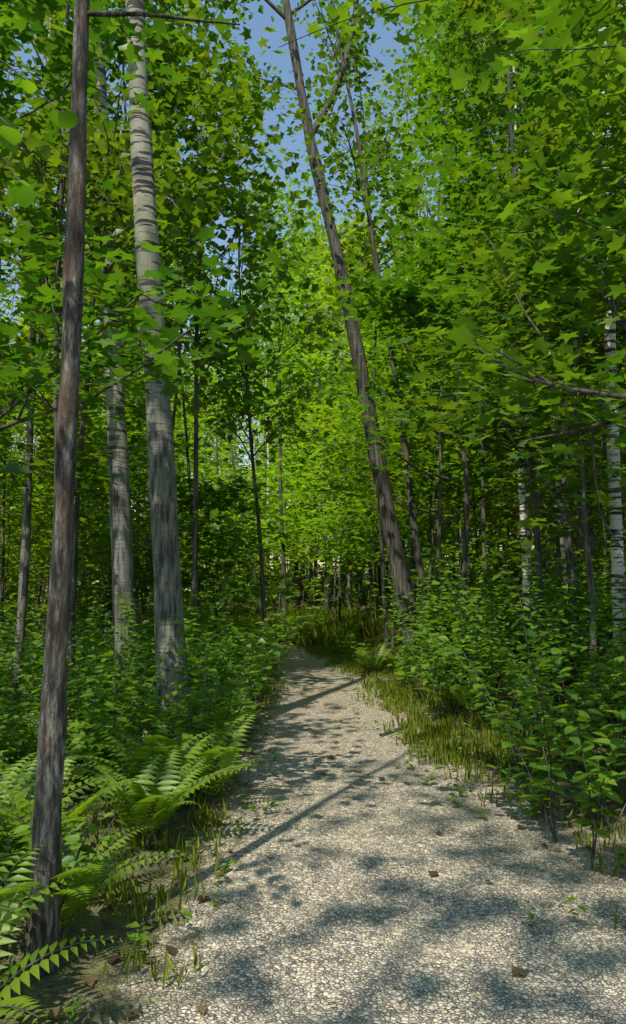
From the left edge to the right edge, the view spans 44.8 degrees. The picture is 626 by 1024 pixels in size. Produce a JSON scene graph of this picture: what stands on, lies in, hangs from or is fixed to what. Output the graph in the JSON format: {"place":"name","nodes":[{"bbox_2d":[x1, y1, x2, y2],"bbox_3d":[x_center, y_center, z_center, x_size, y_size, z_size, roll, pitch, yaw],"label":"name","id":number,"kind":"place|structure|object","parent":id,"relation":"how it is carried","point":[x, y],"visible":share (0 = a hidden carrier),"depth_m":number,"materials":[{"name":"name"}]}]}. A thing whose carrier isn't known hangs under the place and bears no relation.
{"place":"outdoors","nodes":[
{"label":"outdoors","id":0,"kind":"place"},
{"bbox_2d":[0,0,546,611],"label":"sky","id":1,"kind":"structure","parent":0,"point":[259,21],"materials":[{"name":"blue"}]},
{"bbox_2d":[0,642,625,1023],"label":"gravel path","id":2,"kind":"structure","parent":0,"point":[337,903],"depth_m":3.81,"materials":[{"name":"beige gravel"}]},
{"bbox_2d":[61,647,625,1023],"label":"path weeds","id":3,"kind":"object","parent":2,"relation":"on","point":[70,1011],"visible":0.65,"depth_m":5.29,"materials":[{"name":"green plant"}]},
{"bbox_2d":[1,556,625,881],"bbox_3d":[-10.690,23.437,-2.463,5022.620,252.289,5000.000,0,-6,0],"label":"terrain","id":4,"kind":"structure","parent":0,"point":[362,610],"depth_m":30.11,"materials":[{"name":"brown soil"}]},
{"bbox_2d":[22,0,239,978],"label":"tree trunk","id":5,"kind":"object","parent":4,"relation":"on","point":[42,926],"visible":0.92,"depth_m":3.26,"materials":[{"name":"brown plant"}]},
{"bbox_2d":[0,623,515,1023],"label":"ferns","id":6,"kind":"object","parent":4,"relation":"on","point":[86,880],"visible":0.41,"depth_m":4.68,"materials":[{"name":"green plant"}]},
{"bbox_2d":[17,612,536,801],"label":"fallen sticks","id":7,"kind":"object","parent":4,"relation":"on","point":[388,732],"visible":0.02,"depth_m":8.47,"materials":[{"name":"brown wood"}]},
{"bbox_2d":[5,0,555,745],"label":"tree trunks","id":8,"kind":"object","parent":4,"relation":"on","point":[167,596],"visible":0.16,"depth_m":7.81,"materials":[{"name":"grey plant"}]},
{"bbox_2d":[0,0,625,790],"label":"tree leaves","id":9,"kind":"object","parent":4,"relation":"on","point":[608,222],"visible":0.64,"depth_m":5.26,"materials":[{"name":"green plant"}]},
{"bbox_2d":[0,0,625,699],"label":"foliage canopy","id":10,"kind":"object","parent":4,"relation":"on","point":[32,142],"visible":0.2,"depth_m":16.76,"materials":[{"name":"green plant"}]},
{"bbox_2d":[0,0,625,660],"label":"tree leaves","id":11,"kind":"object","parent":4,"relation":"on","point":[376,290],"visible":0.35,"depth_m":11.41,"materials":[{"name":"green plant"}]},
{"bbox_2d":[0,0,625,720],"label":"tree trunks","id":12,"kind":"object","parent":4,"relation":"on","point":[388,532],"visible":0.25,"depth_m":13.98,"materials":[{"name":"brown plant"}]},
{"bbox_2d":[0,53,625,924],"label":"shrub leaves","id":13,"kind":"object","parent":4,"relation":"on","point":[22,193],"visible":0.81,"depth_m":6.49,"materials":[{"name":"green plant"}]},
{"bbox_2d":[0,0,625,663],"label":"light sapling foliage","id":14,"kind":"object","parent":4,"relation":"on","point":[294,196],"visible":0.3,"depth_m":11.58,"materials":[{"name":"green plant"}]},
{"bbox_2d":[0,0,625,782],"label":"sapling foliage","id":15,"kind":"object","parent":4,"relation":"on","point":[206,232],"visible":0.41,"depth_m":5.28,"materials":[{"name":"green plant"}]},
{"bbox_2d":[0,0,625,1016],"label":"undergrowth stems","id":16,"kind":"object","parent":4,"relation":"on","point":[524,768],"visible":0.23,"depth_m":6.16,"materials":[{"name":"green plant"}]},
{"bbox_2d":[3,604,625,990],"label":"grass tufts","id":17,"kind":"object","parent":4,"relation":"on","point":[371,625],"visible":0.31,"depth_m":7.65,"materials":[{"name":"green plant"}]},
{"bbox_2d":[34,0,625,690],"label":"birch trunks","id":18,"kind":"object","parent":4,"relation":"on","point":[616,528],"visible":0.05,"depth_m":9.23,"materials":[{"name":"white plant"}]},
{"bbox_2d":[44,612,625,1018],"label":"dead leaf litter","id":19,"kind":"object","parent":4,"relation":"on","point":[55,1012],"visible":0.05,"depth_m":3.79,"materials":[{"name":"brown plant"}]}
]}

